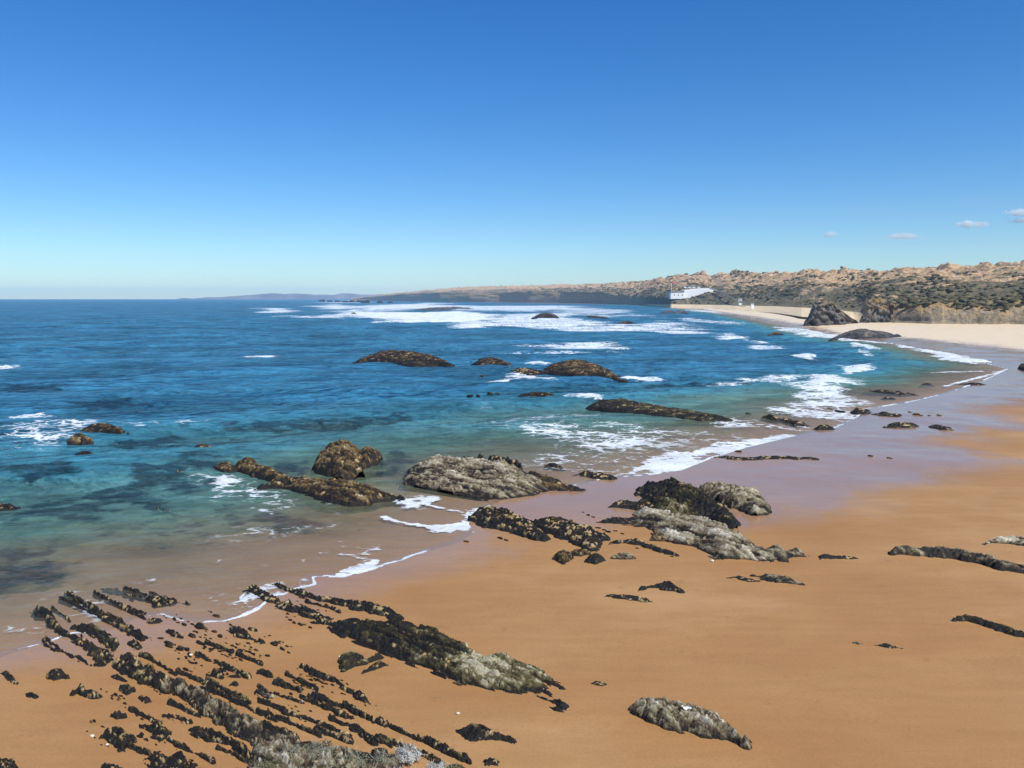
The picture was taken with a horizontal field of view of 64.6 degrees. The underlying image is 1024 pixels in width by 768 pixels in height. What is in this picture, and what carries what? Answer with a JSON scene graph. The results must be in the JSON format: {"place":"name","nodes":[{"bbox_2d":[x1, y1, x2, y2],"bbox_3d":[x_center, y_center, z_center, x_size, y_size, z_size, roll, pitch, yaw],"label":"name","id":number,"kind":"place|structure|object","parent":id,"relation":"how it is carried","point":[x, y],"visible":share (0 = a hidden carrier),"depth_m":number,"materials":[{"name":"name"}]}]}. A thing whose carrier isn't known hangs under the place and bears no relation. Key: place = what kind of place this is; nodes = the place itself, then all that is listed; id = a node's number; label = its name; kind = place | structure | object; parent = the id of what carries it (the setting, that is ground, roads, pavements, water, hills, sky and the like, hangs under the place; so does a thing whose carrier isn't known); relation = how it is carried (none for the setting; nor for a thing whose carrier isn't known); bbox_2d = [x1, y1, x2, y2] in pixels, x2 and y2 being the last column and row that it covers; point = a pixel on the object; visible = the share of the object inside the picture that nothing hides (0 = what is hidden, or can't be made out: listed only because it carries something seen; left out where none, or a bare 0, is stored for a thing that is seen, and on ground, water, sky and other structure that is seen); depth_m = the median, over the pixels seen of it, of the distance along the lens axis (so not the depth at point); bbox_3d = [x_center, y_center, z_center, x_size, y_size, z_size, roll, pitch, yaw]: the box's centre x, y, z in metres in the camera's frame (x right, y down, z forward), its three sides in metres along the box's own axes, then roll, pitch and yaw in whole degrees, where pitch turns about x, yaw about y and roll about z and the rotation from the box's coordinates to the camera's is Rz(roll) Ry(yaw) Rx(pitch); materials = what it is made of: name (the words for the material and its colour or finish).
{"place":"outdoors","nodes":[
{"label":"outdoors","id":0,"kind":"place"},
{"bbox_2d":[178,293,385,298],"bbox_3d":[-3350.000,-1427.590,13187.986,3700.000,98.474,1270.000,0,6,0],"label":"headland","id":1,"kind":"structure","parent":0,"point":[300,296],"depth_m":12794.08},
{"bbox_2d":[0,299,1006,646],"bbox_3d":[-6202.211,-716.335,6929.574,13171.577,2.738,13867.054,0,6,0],"label":"sea","id":2,"kind":"structure","parent":0,"point":[280,385],"depth_m":172.46,"materials":[{"name":"liquid"}]},
{"bbox_2d":[66,433,93,445],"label":"reef rock","id":3,"kind":"object","parent":2,"relation":"in","point":[79,439],"visible":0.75,"depth_m":112.69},
{"bbox_2d":[80,423,128,433],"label":"reef rock","id":4,"kind":"object","parent":2,"relation":"in","point":[102,428],"visible":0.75,"depth_m":121.06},
{"bbox_2d":[213,461,236,472],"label":"reef rock","id":5,"kind":"object","parent":2,"relation":"in","point":[226,467],"visible":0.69,"depth_m":94.28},
{"bbox_2d":[242,584,279,603],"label":"rock ledge","id":6,"kind":"object","parent":2,"relation":"in","point":[254,589],"visible":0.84,"depth_m":54.64,"materials":[{"name":"stone"}]},
{"bbox_2d":[235,457,287,481],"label":"reef rock","id":7,"kind":"object","parent":2,"relation":"in","point":[250,467],"visible":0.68,"depth_m":92.10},
{"bbox_2d":[254,475,408,513],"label":"reef rock","id":8,"kind":"object","parent":2,"relation":"in","point":[349,496],"visible":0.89,"depth_m":81.00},
{"bbox_2d":[312,438,364,479],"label":"boulder","id":9,"kind":"object","parent":2,"relation":"in","point":[342,458],"visible":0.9,"depth_m":93.34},
{"bbox_2d":[359,446,382,468],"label":"boulder","id":10,"kind":"object","parent":2,"relation":"in","point":[371,456],"visible":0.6,"depth_m":98.28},
{"bbox_2d":[352,350,454,366],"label":"reef rock","id":11,"kind":"object","parent":2,"relation":"in","point":[409,358],"visible":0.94,"depth_m":247.73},
{"bbox_2d":[471,357,512,365],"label":"reef rock","id":12,"kind":"object","parent":2,"relation":"in","point":[489,360],"visible":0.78,"depth_m":246.09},
{"bbox_2d":[463,453,522,469],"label":"reef rock","id":13,"kind":"object","parent":2,"relation":"in","point":[516,463],"visible":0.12,"depth_m":97.63,"materials":[{"name":"stone"}]},
{"bbox_2d":[511,367,546,375],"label":"reef rock","id":14,"kind":"object","parent":2,"relation":"in","point":[530,372],"visible":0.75,"depth_m":217.22,"materials":[{"name":"stone"}]},
{"bbox_2d":[542,359,627,382],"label":"reef rock","id":15,"kind":"object","parent":2,"relation":"in","point":[574,367],"visible":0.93,"depth_m":213.47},
{"bbox_2d":[573,470,617,479],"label":"reef rock","id":16,"kind":"object","parent":2,"relation":"in","point":[595,475],"visible":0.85,"depth_m":90.60,"materials":[{"name":"stone"}]},
{"bbox_2d":[586,398,734,425],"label":"reef rock","id":17,"kind":"object","parent":2,"relation":"in","point":[619,405],"visible":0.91,"depth_m":141.10,"materials":[{"name":"stone"}]},
{"bbox_2d":[780,418,810,427],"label":"reef rock","id":18,"kind":"object","parent":2,"relation":"in","point":[792,423],"visible":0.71,"depth_m":129.37,"materials":[{"name":"stone"}]},
{"bbox_2d":[862,389,918,396],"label":"reef rock","id":19,"kind":"object","parent":2,"relation":"in","point":[879,392],"visible":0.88,"depth_m":170.66,"materials":[{"name":"stone"}]},
{"bbox_2d":[881,422,918,427],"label":"reef rock","id":20,"kind":"object","parent":2,"relation":"in","point":[902,425],"visible":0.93,"depth_m":125.43,"materials":[{"name":"stone"}]},
{"bbox_2d":[0,300,1023,767],"bbox_3d":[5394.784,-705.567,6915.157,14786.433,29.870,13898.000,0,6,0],"label":"beach","id":21,"kind":"structure","parent":0,"point":[784,674],"depth_m":51.74,"materials":[{"name":"sand"}]},
{"bbox_2d":[46,668,69,680],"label":"boulder","id":22,"kind":"object","parent":21,"relation":"on","point":[54,674],"visible":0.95,"depth_m":42.59,"materials":[{"name":"stone"}]},
{"bbox_2d":[30,605,113,663],"bbox_3d":[-26.677,15.079,48.726,12.470,1.356,2.055,5,8,40],"label":"rock ledge","id":23,"kind":"object","parent":21,"relation":"on","point":[47,616],"visible":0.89,"depth_m":48.12,"materials":[{"name":"stone"}]},
{"bbox_2d":[58,596,92,616],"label":"rock ledge","id":24,"kind":"object","parent":21,"relation":"on","point":[62,600],"visible":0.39,"depth_m":52.85,"materials":[{"name":"stone"}]},
{"bbox_2d":[41,635,113,666],"bbox_3d":[-24.931,15.226,46.009,7.075,0.660,1.700,4,7,30],"label":"rock ledge","id":25,"kind":"object","parent":21,"relation":"on","point":[57,648],"visible":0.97,"depth_m":45.29,"materials":[{"name":"stone"}]},
{"bbox_2d":[69,683,102,698],"bbox_3d":[-21.437,15.593,40.628,2.107,0.703,1.079,4,7,32],"label":"boulder","id":26,"kind":"object","parent":21,"relation":"on","point":[80,690],"visible":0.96,"depth_m":40.59,"materials":[{"name":"stone"}]},
{"bbox_2d":[70,623,119,650],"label":"rock ledge","id":27,"kind":"object","parent":21,"relation":"on","point":[107,640],"visible":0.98,"depth_m":48.02,"materials":[{"name":"stone"}]},
{"bbox_2d":[63,590,151,641],"bbox_3d":[-25.932,14.854,51.325,12.837,1.283,1.675,5,8,38],"label":"rock ledge","id":28,"kind":"object","parent":21,"relation":"on","point":[109,618],"visible":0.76,"depth_m":50.43,"materials":[{"name":"stone"}]},
{"bbox_2d":[99,726,136,752],"bbox_3d":[-17.673,15.941,36.375,2.415,0.835,1.286,5,8,38],"label":"rock outcrop","id":29,"kind":"object","parent":21,"relation":"on","point":[117,737],"visible":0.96,"depth_m":36.23,"materials":[{"name":"stone"}]},
{"bbox_2d":[92,589,146,619],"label":"rock ledge","id":30,"kind":"object","parent":21,"relation":"on","point":[129,609],"visible":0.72,"depth_m":52.94,"materials":[{"name":"stone"}]},
{"bbox_2d":[125,740,151,755],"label":"rock ledge","id":31,"kind":"object","parent":21,"relation":"on","point":[129,744],"visible":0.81,"depth_m":35.50,"materials":[{"name":"stone"}]},
{"bbox_2d":[112,652,171,690],"bbox_3d":[-19.586,15.296,42.961,5.550,1.105,1.710,5,8,38],"label":"rock ledge","id":32,"kind":"object","parent":21,"relation":"on","point":[130,665],"visible":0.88,"depth_m":42.78,"materials":[{"name":"stone"}]},
{"bbox_2d":[100,588,190,608],"bbox_3d":[-25.155,14.512,55.144,8.894,1.376,2.799,5,8,38],"label":"rock ledge","id":33,"kind":"object","parent":21,"relation":"on","point":[159,603],"visible":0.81,"depth_m":53.91,"materials":[{"name":"stone"}]},
{"bbox_2d":[128,706,162,724],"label":"rock ledge","id":34,"kind":"object","parent":21,"relation":"on","point":[135,710],"visible":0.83,"depth_m":38.46,"materials":[{"name":"stone"}]},
{"bbox_2d":[138,651,177,675],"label":"rock ledge","id":35,"kind":"object","parent":21,"relation":"on","point":[147,656],"visible":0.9,"depth_m":44.38,"materials":[{"name":"stone"}]},
{"bbox_2d":[150,722,171,742],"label":"rock outcrop","id":36,"kind":"object","parent":21,"relation":"on","point":[162,730],"visible":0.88,"depth_m":36.97,"materials":[{"name":"stone"}]},
{"bbox_2d":[143,750,199,767],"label":"rock outcrop","id":37,"kind":"object","parent":21,"relation":"on","point":[177,759],"visible":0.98,"depth_m":34.26,"materials":[{"name":"stone"}]},
{"bbox_2d":[166,697,200,717],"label":"rock ledge","id":38,"kind":"object","parent":21,"relation":"on","point":[172,702],"visible":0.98,"depth_m":39.26,"materials":[{"name":"stone"}]},
{"bbox_2d":[174,740,215,764],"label":"rock ledge","id":39,"kind":"object","parent":21,"relation":"on","point":[183,746],"visible":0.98,"depth_m":35.32,"materials":[{"name":"stone"}]},
{"bbox_2d":[174,667,215,687],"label":"rock ledge","id":40,"kind":"object","parent":21,"relation":"on","point":[202,681],"visible":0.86,"depth_m":42.28,"materials":[{"name":"stone"}]},
{"bbox_2d":[188,726,229,744],"bbox_3d":[-13.809,16.027,36.686,3.017,0.598,0.933,5,8,38],"label":"rock outcrop","id":41,"kind":"object","parent":21,"relation":"on","point":[197,732],"visible":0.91,"depth_m":36.60,"materials":[{"name":"stone"}]},
{"bbox_2d":[160,677,262,738],"bbox_3d":[-14.678,15.641,39.318,8.590,1.319,1.770,5,8,38],"label":"rock ledge","id":42,"kind":"object","parent":21,"relation":"on","point":[203,699],"visible":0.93,"depth_m":38.69,"materials":[{"name":"stone"}]},
{"bbox_2d":[205,665,240,679],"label":"rock outcrop","id":43,"kind":"object","parent":21,"relation":"on","point":[217,673],"visible":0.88,"depth_m":42.80,"materials":[{"name":"stone"}]},
{"bbox_2d":[200,685,248,707],"bbox_3d":[-14.303,15.638,40.709,4.207,0.615,1.099,4,7,32],"label":"rock outcrop","id":44,"kind":"object","parent":21,"relation":"on","point":[228,691],"visible":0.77,"depth_m":40.81,"materials":[{"name":"stone"}]},
{"bbox_2d":[204,727,246,748],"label":"rock ledge","id":45,"kind":"object","parent":21,"relation":"on","point":[211,731],"visible":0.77,"depth_m":36.51,"materials":[{"name":"stone"}]},
{"bbox_2d":[205,676,251,704],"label":"rock ledge","id":46,"kind":"object","parent":21,"relation":"on","point":[240,694],"visible":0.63,"depth_m":41.14,"materials":[{"name":"stone"}]},
{"bbox_2d":[215,744,254,766],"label":"rock ledge","id":47,"kind":"object","parent":21,"relation":"on","point":[242,758],"visible":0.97,"depth_m":34.95,"materials":[{"name":"stone"}]},
{"bbox_2d":[221,661,251,679],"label":"rock ledge","id":48,"kind":"object","parent":21,"relation":"on","point":[242,673],"visible":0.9,"depth_m":43.15,"materials":[{"name":"stone"}]},
{"bbox_2d":[212,688,263,715],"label":"rock ledge","id":49,"kind":"object","parent":21,"relation":"on","point":[223,694],"visible":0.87,"depth_m":39.96,"materials":[{"name":"stone"}]},
{"bbox_2d":[226,625,254,639],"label":"rock outcrop","id":50,"kind":"object","parent":21,"relation":"on","point":[239,632],"visible":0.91,"depth_m":48.09,"materials":[{"name":"stone"}]},
{"bbox_2d":[231,740,256,761],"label":"rock ledge","id":51,"kind":"object","parent":21,"relation":"on","point":[242,750],"visible":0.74,"depth_m":35.19,"materials":[{"name":"stone"}]},
{"bbox_2d":[254,683,276,698],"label":"rock outcrop","id":52,"kind":"object","parent":21,"relation":"on","point":[261,690],"visible":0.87,"depth_m":40.84,"materials":[{"name":"stone"}]},
{"bbox_2d":[257,694,301,719],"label":"rock ledge","id":53,"kind":"object","parent":21,"relation":"on","point":[267,702],"visible":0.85,"depth_m":39.40,"materials":[{"name":"stone"}]},
{"bbox_2d":[272,676,303,692],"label":"rock ledge","id":54,"kind":"object","parent":21,"relation":"on","point":[278,681],"visible":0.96,"depth_m":41.48,"materials":[{"name":"stone"}]},
{"bbox_2d":[266,709,322,737],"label":"rock ledge","id":55,"kind":"object","parent":21,"relation":"on","point":[316,732],"visible":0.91,"depth_m":37.50,"materials":[{"name":"stone"}]},
{"bbox_2d":[284,670,318,691],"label":"rock ledge","id":56,"kind":"object","parent":21,"relation":"on","point":[311,686],"visible":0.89,"depth_m":41.90,"materials":[{"name":"stone"}]},
{"bbox_2d":[274,599,333,623],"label":"rock ledge","id":57,"kind":"object","parent":21,"relation":"on","point":[288,606],"visible":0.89,"depth_m":51.76,"materials":[{"name":"stone"}]},
{"bbox_2d":[230,724,402,767],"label":"rock ledge","id":58,"kind":"object","parent":21,"relation":"on","point":[268,741],"visible":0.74,"depth_m":34.40,"materials":[{"name":"stone"}]},
{"bbox_2d":[247,756,283,767],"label":"rock","id":59,"kind":"object","parent":58,"relation":"on","point":[266,765],"visible":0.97,"depth_m":33.44,"materials":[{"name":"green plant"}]},
{"bbox_2d":[301,736,336,761],"bbox_3d":[-8.329,15.547,34.677,1.801,0.879,1.625,-6,8,-44],"label":"bush","id":60,"kind":"object","parent":58,"relation":"on","point":[323,746],"visible":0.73,"depth_m":34.62,"materials":[{"name":"grey plant"}]},
{"bbox_2d":[368,746,397,767],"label":"bush","id":61,"kind":"object","parent":58,"relation":"on","point":[385,759],"visible":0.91,"depth_m":33.91,"materials":[{"name":"grey plant"}]},
{"bbox_2d":[299,693,346,718],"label":"rock ledge","id":62,"kind":"object","parent":21,"relation":"on","point":[339,713],"visible":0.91,"depth_m":39.60,"materials":[{"name":"stone"}]},
{"bbox_2d":[296,714,352,736],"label":"rock ledge","id":63,"kind":"object","parent":21,"relation":"on","point":[322,723],"visible":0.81,"depth_m":37.65,"materials":[{"name":"stone"}]},
{"bbox_2d":[307,691,341,707],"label":"rock ledge","id":64,"kind":"object","parent":21,"relation":"on","point":[319,697],"visible":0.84,"depth_m":40.06,"materials":[{"name":"stone"}]},
{"bbox_2d":[299,663,353,694],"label":"rock ledge","id":65,"kind":"object","parent":21,"relation":"on","point":[312,671],"visible":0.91,"depth_m":42.47,"materials":[{"name":"stone"}]},
{"bbox_2d":[314,724,353,744],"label":"rock ledge","id":66,"kind":"object","parent":21,"relation":"on","point":[345,738],"visible":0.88,"depth_m":36.56,"materials":[{"name":"stone"}]},
{"bbox_2d":[288,588,404,619],"bbox_3d":[-10.873,14.447,53.142,10.583,0.848,1.947,4,7,31],"label":"rock ledge","id":67,"kind":"object","parent":21,"relation":"on","point":[365,604],"visible":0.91,"depth_m":52.82,"materials":[{"name":"stone"}]},
{"bbox_2d":[335,747,368,767],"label":"bush","id":68,"kind":"object","parent":21,"relation":"on","point":[357,756],"visible":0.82,"depth_m":34.02,"materials":[{"name":"grey plant"}]},
{"bbox_2d":[341,700,375,722],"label":"rock ledge","id":69,"kind":"object","parent":21,"relation":"on","point":[352,709],"visible":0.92,"depth_m":38.66,"materials":[{"name":"stone"}]},
{"bbox_2d":[337,651,383,671],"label":"slab","id":70,"kind":"structure","parent":21,"relation":"on","point":[346,661],"depth_m":44.08,"materials":[{"name":"stone"}]},
{"bbox_2d":[349,723,378,745],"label":"rock ledge","id":71,"kind":"object","parent":21,"relation":"on","point":[370,740],"visible":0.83,"depth_m":36.42,"materials":[{"name":"stone"}]},
{"bbox_2d":[348,604,392,616],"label":"rock ledge","id":72,"kind":"object","parent":21,"relation":"on","point":[352,607],"visible":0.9,"depth_m":51.68,"materials":[{"name":"stone"}]},
{"bbox_2d":[350,725,392,748],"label":"rock ledge","id":73,"kind":"object","parent":21,"relation":"on","point":[381,740],"visible":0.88,"depth_m":36.20,"materials":[{"name":"stone"}]},
{"bbox_2d":[394,740,423,764],"bbox_3d":[-4.461,15.643,34.589,1.425,1.018,1.350,4,7,35],"label":"bush","id":74,"kind":"object","parent":21,"relation":"on","point":[412,752],"visible":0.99,"depth_m":34.43,"materials":[{"name":"plant"}]},
{"bbox_2d":[416,733,471,764],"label":"rock ledge","id":75,"kind":"object","parent":21,"relation":"on","point":[438,745],"visible":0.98,"depth_m":35.30,"materials":[{"name":"stone"}]},
{"bbox_2d":[327,618,568,712],"bbox_3d":[-3.800,15.085,44.965,17.679,1.573,4.822,5,8,38],"label":"rock ledge","id":76,"kind":"object","parent":21,"relation":"on","point":[440,654],"visible":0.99,"depth_m":43.90,"materials":[{"name":"stone"}]},
{"bbox_2d":[396,454,549,500],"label":"boulder","id":77,"kind":"object","parent":21,"relation":"on","point":[477,479],"visible":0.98,"depth_m":86.49,"materials":[{"name":"stone"}]},
{"bbox_2d":[455,723,516,743],"bbox_3d":[-1.186,15.953,36.439,3.294,0.788,1.728,5,8,38],"label":"rock outcrop","id":78,"kind":"object","parent":21,"relation":"on","point":[473,732],"visible":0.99,"depth_m":36.43,"materials":[{"name":"stone"}]},
{"bbox_2d":[467,505,550,541],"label":"rock ledge","id":79,"kind":"object","parent":21,"relation":"on","point":[500,519],"visible":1,"depth_m":70.84,"materials":[{"name":"stone"}]},
{"bbox_2d":[527,471,585,491],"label":"reef rock","id":80,"kind":"object","parent":21,"relation":"on","point":[553,484],"visible":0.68,"depth_m":85.19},
{"bbox_2d":[552,549,573,564],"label":"boulder","id":81,"kind":"object","parent":21,"relation":"on","point":[563,557],"visible":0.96,"depth_m":61.61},
{"bbox_2d":[526,516,610,551],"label":"rock ledge","id":82,"kind":"object","parent":21,"relation":"on","point":[583,536],"visible":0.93,"depth_m":67.77,"materials":[{"name":"stone"}]},
{"bbox_2d":[584,552,605,564],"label":"boulder","id":83,"kind":"object","parent":21,"relation":"on","point":[595,558],"visible":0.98,"depth_m":61.16,"materials":[{"name":"stone"}]},
{"bbox_2d":[596,516,648,526],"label":"rock ledge","id":84,"kind":"object","parent":21,"relation":"on","point":[636,521],"visible":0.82,"depth_m":71.84,"materials":[{"name":"stone"}]},
{"bbox_2d":[604,594,651,601],"bbox_3d":[7.813,14.276,53.686,3.619,0.695,1.181,2,7,22],"label":"rock fragment","id":85,"kind":"object","parent":21,"relation":"on","point":[633,598],"visible":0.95,"depth_m":53.47,"materials":[{"name":"stone"}]},
{"bbox_2d":[608,500,654,510],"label":"rock ledge","id":86,"kind":"object","parent":21,"relation":"on","point":[630,505],"visible":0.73,"depth_m":77.03,"materials":[{"name":"stone"}]},
{"bbox_2d":[609,538,678,556],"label":"rock ledge","id":87,"kind":"object","parent":21,"relation":"on","point":[643,544],"visible":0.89,"depth_m":64.62,"materials":[{"name":"stone"}]},
{"bbox_2d":[638,581,684,592],"bbox_3d":[10.222,14.011,55.636,3.486,0.713,2.386,1,6,8],"label":"rock outcrop","id":88,"kind":"object","parent":21,"relation":"on","point":[666,586],"visible":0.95,"depth_m":55.24,"materials":[{"name":"stone"}]},
{"bbox_2d":[636,476,740,529],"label":"boulder","id":89,"kind":"object","parent":21,"relation":"on","point":[673,495],"visible":0.88,"depth_m":75.95,"materials":[{"name":"stone"}]},
{"bbox_2d":[628,696,751,749],"bbox_3d":[8.318,15.557,37.586,6.011,1.271,2.560,5,8,38],"label":"boulder","id":90,"kind":"object","parent":21,"relation":"on","point":[665,713],"visible":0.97,"depth_m":37.20,"materials":[{"name":"stone"}]},
{"bbox_2d":[632,506,806,562],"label":"rock ledge","id":91,"kind":"object","parent":21,"relation":"on","point":[716,540],"visible":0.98,"depth_m":65.51,"materials":[{"name":"stone"}]},
{"bbox_2d":[698,481,771,515],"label":"boulder","id":92,"kind":"object","parent":21,"relation":"on","point":[750,501],"visible":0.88,"depth_m":77.82,"materials":[{"name":"stone"}]},
{"bbox_2d":[713,455,819,460],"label":"low rock ledge","id":93,"kind":"object","parent":21,"relation":"on","point":[765,457],"visible":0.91,"depth_m":100.81,"materials":[{"name":"stone"}]},
{"bbox_2d":[750,573,804,584],"bbox_3d":[18.628,13.782,57.012,3.852,0.753,2.359,1,6,8],"label":"rock outcrop","id":94,"kind":"object","parent":21,"relation":"on","point":[774,578],"visible":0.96,"depth_m":56.70,"materials":[{"name":"stone"}]},
{"bbox_2d":[803,300,857,325],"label":"sea stack","id":95,"kind":"object","parent":21,"relation":"on","point":[823,313],"visible":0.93,"depth_m":591.07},
{"bbox_2d":[828,329,901,340],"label":"boulder","id":96,"kind":"object","parent":21,"relation":"on","point":[860,334],"visible":0.89,"depth_m":401.84,"materials":[{"name":"grey stone"}]},
{"bbox_2d":[859,298,889,322],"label":"sea stack","id":97,"kind":"object","parent":21,"relation":"on","point":[876,310],"visible":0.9,"depth_m":649.43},
{"bbox_2d":[888,545,1023,573],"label":"rock ledge","id":98,"kind":"object","parent":21,"relation":"on","point":[986,559],"visible":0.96,"depth_m":61.35,"materials":[{"name":"stone"}]},
{"bbox_2d":[951,614,1023,637],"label":"rock ledge","id":99,"kind":"object","parent":21,"relation":"on","point":[1004,629],"visible":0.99,"depth_m":48.60,"materials":[{"name":"stone"}]},
{"bbox_2d":[983,536,1023,545],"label":"boulder","id":100,"kind":"object","parent":21,"relation":"on","point":[1016,540],"visible":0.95,"depth_m":65.49,"materials":[{"name":"stone"}]},
{"bbox_2d":[0,0,1023,300],"label":"sky","id":101,"kind":"structure","parent":0,"point":[150,149],"materials":[{"name":"blue"}]},
{"bbox_2d":[351,260,1023,323],"bbox_3d":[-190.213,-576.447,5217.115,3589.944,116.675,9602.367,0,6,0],"label":"hills","id":102,"kind":"structure","parent":0,"point":[938,312],"depth_m":1326.58,"materials":[{"name":"stone"}]},
{"bbox_2d":[669,288,714,298],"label":"beach building","id":103,"kind":"structure","parent":102,"relation":"on","point":[688,293],"depth_m":1689.08,"materials":[{"name":"white concrete"}]},
{"bbox_2d":[528,265,1023,309],"bbox_3d":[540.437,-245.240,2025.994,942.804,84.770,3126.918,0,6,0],"label":"scrub","id":104,"kind":"object","parent":102,"relation":"on","point":[959,304],"visible":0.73,"depth_m":845.07,"materials":[{"name":"green plant"}]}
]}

